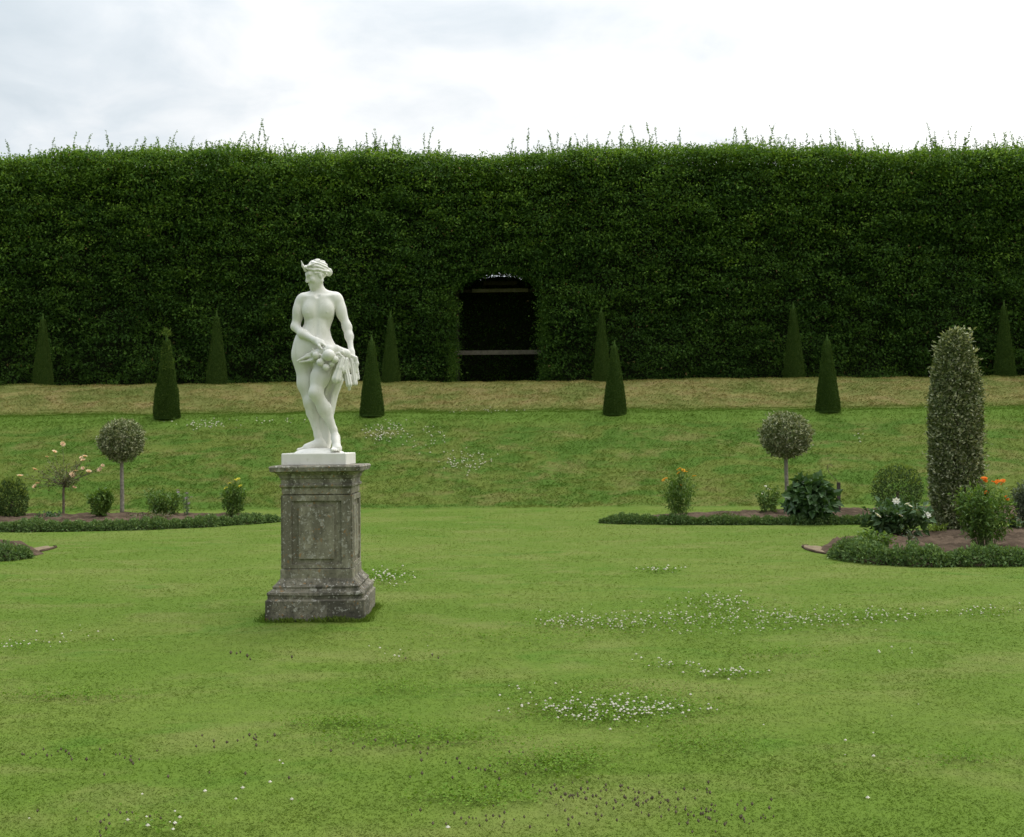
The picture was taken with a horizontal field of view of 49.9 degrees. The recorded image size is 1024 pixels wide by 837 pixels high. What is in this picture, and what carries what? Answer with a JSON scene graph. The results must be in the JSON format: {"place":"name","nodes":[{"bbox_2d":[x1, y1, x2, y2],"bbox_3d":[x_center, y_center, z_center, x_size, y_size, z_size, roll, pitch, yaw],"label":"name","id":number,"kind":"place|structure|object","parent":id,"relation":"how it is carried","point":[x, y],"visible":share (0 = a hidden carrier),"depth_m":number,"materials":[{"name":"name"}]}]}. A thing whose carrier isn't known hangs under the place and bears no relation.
{"place":"outdoors","nodes":[
{"label":"outdoors","id":0,"kind":"place"},
{"bbox_2d":[0,375,1023,836],"bbox_3d":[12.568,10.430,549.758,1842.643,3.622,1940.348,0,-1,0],"label":"ground","id":1,"kind":"structure","parent":0,"point":[752,534],"depth_m":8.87,"materials":[{"name":"green plant"}]},
{"bbox_2d":[0,539,43,560],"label":"soil bed","id":2,"kind":"object","parent":1,"relation":"on","point":[36,552],"visible":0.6,"depth_m":16.40,"materials":[{"name":"brown soil"}]},
{"bbox_2d":[0,539,34,561],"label":"box edging","id":3,"kind":"object","parent":2,"relation":"on","point":[11,550],"visible":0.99,"depth_m":15.22,"materials":[{"name":"green plant"}]},
{"bbox_2d":[32,313,54,384],"bbox_3d":[-16.040,-2.324,37.631,0.748,2.556,0.728,0,-1,-15],"label":"yew cone","id":4,"kind":"object","parent":1,"relation":"on","point":[43,371],"visible":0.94,"depth_m":37.47,"materials":[{"name":"green plant"}]},
{"bbox_2d":[35,546,53,550],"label":"bare earth","id":5,"kind":"structure","parent":1,"relation":"on","point":[40,548],"depth_m":16.78,"materials":[{"name":"beige soil"}]},
{"bbox_2d":[39,545,56,551],"bbox_3d":[-7.084,1.974,16.538,0.230,0.048,1.292,-1,-1,2],"label":"turf cut","id":6,"kind":"object","parent":1,"relation":"on","point":[47,549],"visible":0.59,"depth_m":16.55,"materials":[{"name":"soil"}]},
{"bbox_2d":[0,512,267,531],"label":"soil bed","id":7,"kind":"object","parent":1,"relation":"on","point":[87,516],"visible":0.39,"depth_m":22.31,"materials":[{"name":"brown soil"}]},
{"bbox_2d":[0,475,29,516],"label":"clipped dome","id":8,"kind":"structure","parent":7,"relation":"on","point":[17,484],"depth_m":22.97,"materials":[{"name":"green plant"}]},
{"bbox_2d":[35,510,61,516],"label":"green plant","id":9,"kind":"object","parent":7,"relation":"on","point":[49,514],"visible":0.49,"depth_m":22.40,"materials":[{"name":"green plant"}]},
{"bbox_2d":[17,441,103,512],"bbox_3d":[-9.812,1.340,23.945,1.729,1.708,1.104,-1,-1,26],"label":"standard rose","id":10,"kind":"object","parent":7,"relation":"on","point":[65,482],"visible":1,"depth_m":23.89,"materials":[{"name":"green plant"}]},
{"bbox_2d":[84,486,114,516],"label":"dark shrub","id":11,"kind":"object","parent":7,"relation":"on","point":[100,501],"visible":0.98,"depth_m":22.19,"materials":[{"name":"green plant"}]},
{"bbox_2d":[93,417,147,511],"bbox_3d":[-8.732,1.088,24.578,1.128,2.236,1.077,0,-1,0],"label":"lollipop tree","id":12,"kind":"object","parent":7,"relation":"on","point":[131,437],"visible":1,"depth_m":24.37,"materials":[{"name":"green plant"}]},
{"bbox_2d":[0,511,280,532],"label":"box edging","id":13,"kind":"object","parent":7,"relation":"on","point":[36,523],"visible":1,"depth_m":20.27,"materials":[{"name":"green plant"}]},
{"bbox_2d":[126,510,175,518],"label":"reddish groundcover plant","id":14,"kind":"object","parent":7,"relation":"on","point":[163,514],"visible":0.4,"depth_m":21.85,"materials":[{"name":"green plant"}]},
{"bbox_2d":[143,486,184,514],"bbox_3d":[-7.387,1.806,23.344,0.914,0.751,0.943,0,-1,0],"label":"pale leafy plant","id":15,"kind":"object","parent":7,"relation":"on","point":[162,502],"visible":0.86,"depth_m":23.21,"materials":[{"name":"green plant"}]},
{"bbox_2d":[177,489,189,514],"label":"lilac flowered plant","id":16,"kind":"object","parent":7,"relation":"on","point":[187,506],"visible":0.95,"depth_m":22.95,"materials":[{"name":"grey plant"}]},
{"bbox_2d":[217,478,248,516],"bbox_3d":[-5.551,1.640,21.994,0.639,0.939,0.611,0,-1,0],"label":"yellow flowered bush","id":17,"kind":"object","parent":7,"relation":"on","point":[235,496],"visible":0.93,"depth_m":21.94,"materials":[{"name":"green plant"}]},
{"bbox_2d":[152,326,180,418],"bbox_3d":[-10.128,-1.338,32.261,0.861,2.784,0.836,0,-1,-3],"label":"yew cone","id":18,"kind":"object","parent":1,"relation":"on","point":[166,403],"visible":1,"depth_m":32.09,"materials":[{"name":"green plant"}]},
{"bbox_2d":[206,310,227,384],"bbox_3d":[-10.053,-2.383,37.485,0.763,2.611,0.777,0,-1,-9],"label":"yew cone","id":19,"kind":"object","parent":1,"relation":"on","point":[216,371],"visible":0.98,"depth_m":37.32,"materials":[{"name":"green plant"}]},
{"bbox_2d":[265,463,375,621],"bbox_3d":[-1.765,1.152,10.230,0.894,1.455,0.892,0,-1,-1],"label":"stone pedestal","id":20,"kind":"object","parent":1,"relation":"on","point":[322,573],"visible":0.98,"depth_m":9.91,"materials":[{"name":"grey stone"}]},
{"bbox_2d":[281,259,359,464],"bbox_3d":[-1.752,-0.531,10.258,0.687,1.923,0.599,0,-1,0],"label":"statue","id":21,"kind":"object","parent":20,"relation":"on","point":[325,365],"visible":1,"depth_m":10.17,"materials":[{"name":"white stone"}]},
{"bbox_2d":[254,602,387,623],"bbox_3d":[-1.770,1.782,10.226,1.140,0.073,1.135,0,-1,0],"label":"grass fringe","id":22,"kind":"object","parent":1,"relation":"on","point":[367,618],"depth_m":9.75,"materials":[{"name":"green plant"}]},
{"bbox_2d":[359,334,384,415],"bbox_3d":[-4.099,-1.252,32.142,0.773,2.405,0.788,-1,-1,16],"label":"yew cone","id":23,"kind":"object","parent":1,"relation":"on","point":[372,401],"visible":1,"depth_m":31.95,"materials":[{"name":"green plant"}]},
{"bbox_2d":[381,311,400,382],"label":"yew cone","id":24,"kind":"object","parent":1,"relation":"on","point":[391,369],"visible":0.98,"depth_m":37.19,"materials":[{"name":"green plant"}]},
{"bbox_2d":[21,650,773,836],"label":"selfheal heads","id":25,"kind":"object","parent":1,"relation":"on","point":[539,790],"visible":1,"depth_m":4.76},
{"bbox_2d":[455,281,545,381],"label":"timber frame","id":26,"kind":"object","parent":1,"relation":"on","point":[497,352],"visible":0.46,"depth_m":41.18,"materials":[{"name":"black wood"}]},
{"bbox_2d":[0,118,1023,385],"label":"hedge","id":27,"kind":"object","parent":1,"relation":"on","point":[680,260],"visible":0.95,"depth_m":38.71,"materials":[{"name":"green plant"}]},
{"bbox_2d":[0,407,1023,833],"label":"clover","id":28,"kind":"object","parent":1,"relation":"on","point":[700,619],"depth_m":6.68,"materials":[{"name":"green plant"}]},
{"bbox_2d":[593,306,608,381],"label":"yew cone","id":29,"kind":"object","parent":1,"relation":"on","point":[601,366],"visible":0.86,"depth_m":37.04,"materials":[{"name":"green plant"}]},
{"bbox_2d":[603,340,626,414],"bbox_3d":[2.980,-1.181,31.973,0.751,2.187,0.772,0,-1,-15],"label":"yew cone","id":30,"kind":"object","parent":1,"relation":"on","point":[614,401],"visible":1,"depth_m":31.79,"materials":[{"name":"green plant"}]},
{"bbox_2d":[783,303,805,377],"bbox_3d":[9.487,-2.614,37.050,0.771,2.600,0.751,-1,-1,19],"label":"yew cone","id":31,"kind":"object","parent":1,"relation":"on","point":[794,362],"visible":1,"depth_m":36.88,"materials":[{"name":"green plant"}]},
{"bbox_2d":[804,545,823,551],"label":"bare earth","id":32,"kind":"structure","parent":1,"relation":"on","point":[818,548],"depth_m":15.73,"materials":[{"name":"beige soil"}]},
{"bbox_2d":[802,544,825,553],"bbox_3d":[4.297,1.859,15.624,0.241,0.048,1.356,0,-1,-2],"label":"turf cut","id":33,"kind":"object","parent":1,"relation":"on","point":[811,550],"visible":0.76,"depth_m":15.39,"materials":[{"name":"soil"}]},
{"bbox_2d":[611,505,1021,524],"bbox_3d":[10.119,1.868,22.548,17.203,0.164,4.084,0,-1,-9],"label":"soil bed","id":34,"kind":"object","parent":1,"relation":"on","point":[853,511],"visible":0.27,"depth_m":21.57,"materials":[{"name":"brown soil"}]},
{"bbox_2d":[656,468,698,514],"bbox_3d":[3.102,1.468,20.739,0.843,1.088,0.750,0,-1,0],"label":"amber flowered bush","id":35,"kind":"object","parent":34,"relation":"on","point":[675,488],"visible":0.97,"depth_m":20.68,"materials":[{"name":"green plant"}]},
{"bbox_2d":[716,511,739,516],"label":"bushy plant","id":36,"kind":"object","parent":34,"relation":"on","point":[728,513],"visible":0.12,"depth_m":20.87,"materials":[{"name":"green plant"}]},
{"bbox_2d":[755,484,781,512],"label":"pale flowered plant","id":37,"kind":"object","parent":34,"relation":"on","point":[772,498],"visible":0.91,"depth_m":21.79,"materials":[{"name":"green plant"}]},
{"bbox_2d":[757,409,814,498],"bbox_3d":[5.700,0.923,22.932,1.225,2.254,1.194,0,-1,0],"label":"lollipop tree","id":38,"kind":"object","parent":34,"relation":"on","point":[776,424],"visible":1,"depth_m":22.68,"materials":[{"name":"green plant"}]},
{"bbox_2d":[598,511,1001,524],"bbox_3d":[5.380,1.851,20.436,7.580,0.310,0.877,-1,-1,4],"label":"box edging","id":39,"kind":"object","parent":34,"relation":"on","point":[685,519],"visible":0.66,"depth_m":20.29,"materials":[{"name":"green plant"}]},
{"bbox_2d":[780,470,843,523],"bbox_3d":[5.575,1.550,20.472,1.157,1.205,1.152,0,-1,0],"label":"dark leafy bush","id":40,"kind":"object","parent":34,"relation":"on","point":[811,495],"visible":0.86,"depth_m":20.19,"materials":[{"name":"green plant"}]},
{"bbox_2d":[827,464,840,509],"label":"flowering plant","id":41,"kind":"object","parent":34,"relation":"on","point":[838,487],"visible":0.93,"depth_m":22.47,"materials":[{"name":"green plant"}]},
{"bbox_2d":[870,462,924,506],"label":"clipped dome","id":42,"kind":"structure","parent":34,"relation":"on","point":[893,470],"depth_m":23.36,"materials":[{"name":"green plant"}]},
{"bbox_2d":[815,334,840,412],"bbox_3d":[9.131,-1.299,31.841,0.766,2.272,0.780,-2,-2,43],"label":"yew cone","id":43,"kind":"object","parent":1,"relation":"on","point":[827,397],"visible":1,"depth_m":31.65,"materials":[{"name":"green plant"}]},
{"bbox_2d":[821,527,1023,566],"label":"soil bed","id":44,"kind":"object","parent":1,"relation":"on","point":[950,539],"visible":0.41,"depth_m":15.93,"materials":[{"name":"brown soil"}]},
{"bbox_2d":[855,526,897,548],"bbox_3d":[4.895,1.672,14.909,0.536,0.425,0.616,-1,-1,40],"label":"bright green plant","id":45,"kind":"object","parent":44,"relation":"on","point":[885,538],"visible":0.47,"depth_m":14.89,"materials":[{"name":"green plant"}]},
{"bbox_2d":[856,495,936,535],"bbox_3d":[5.940,1.576,16.993,1.175,0.783,1.142,0,-1,0],"label":"white flowered bush","id":46,"kind":"object","parent":44,"relation":"on","point":[888,516],"visible":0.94,"depth_m":16.74,"materials":[{"name":"green plant"}]},
{"bbox_2d":[902,529,920,543],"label":"grey leaved plant","id":47,"kind":"object","parent":44,"relation":"on","point":[910,537],"visible":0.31,"depth_m":14.94,"materials":[{"name":"green plant"}]},
{"bbox_2d":[824,533,1023,567],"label":"box edging","id":48,"kind":"object","parent":44,"relation":"on","point":[853,548],"visible":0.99,"depth_m":13.59,"materials":[{"name":"green plant"}]},
{"bbox_2d":[918,522,948,530],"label":"fresh green plant","id":49,"kind":"object","parent":44,"relation":"on","point":[934,527],"visible":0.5,"depth_m":17.68,"materials":[{"name":"green plant"}]},
{"bbox_2d":[922,325,992,530],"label":"variegated column","id":50,"kind":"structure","parent":44,"relation":"on","point":[955,460],"depth_m":17.87,"materials":[{"name":"green plant"}]},
{"bbox_2d":[947,477,1018,546],"bbox_3d":[6.452,1.328,14.997,0.910,1.086,0.778,0,-1,-37],"label":"orange flowered bush","id":51,"kind":"object","parent":44,"relation":"on","point":[983,525],"visible":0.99,"depth_m":14.90,"materials":[{"name":"green plant"}]},
{"bbox_2d":[1006,515,1023,528],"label":"red flowered plant","id":52,"kind":"object","parent":44,"relation":"on","point":[1017,525],"visible":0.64,"depth_m":17.80,"materials":[{"name":"green plant"}]},
{"bbox_2d":[1010,479,1023,527],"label":"grey green shrub","id":53,"kind":"object","parent":44,"relation":"on","point":[1018,496],"visible":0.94,"depth_m":18.50,"materials":[{"name":"green plant"}]},
{"bbox_2d":[993,300,1016,376],"bbox_3d":[16.521,-2.656,36.885,0.717,2.616,0.730,0,-1,-30],"label":"yew cone","id":54,"kind":"object","parent":1,"relation":"on","point":[1004,364],"visible":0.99,"depth_m":36.73,"materials":[{"name":"green plant"}]},
{"bbox_2d":[0,0,1023,277],"label":"sky","id":55,"kind":"structure","parent":0,"point":[481,74],"materials":[{"name":"white"}]}
]}

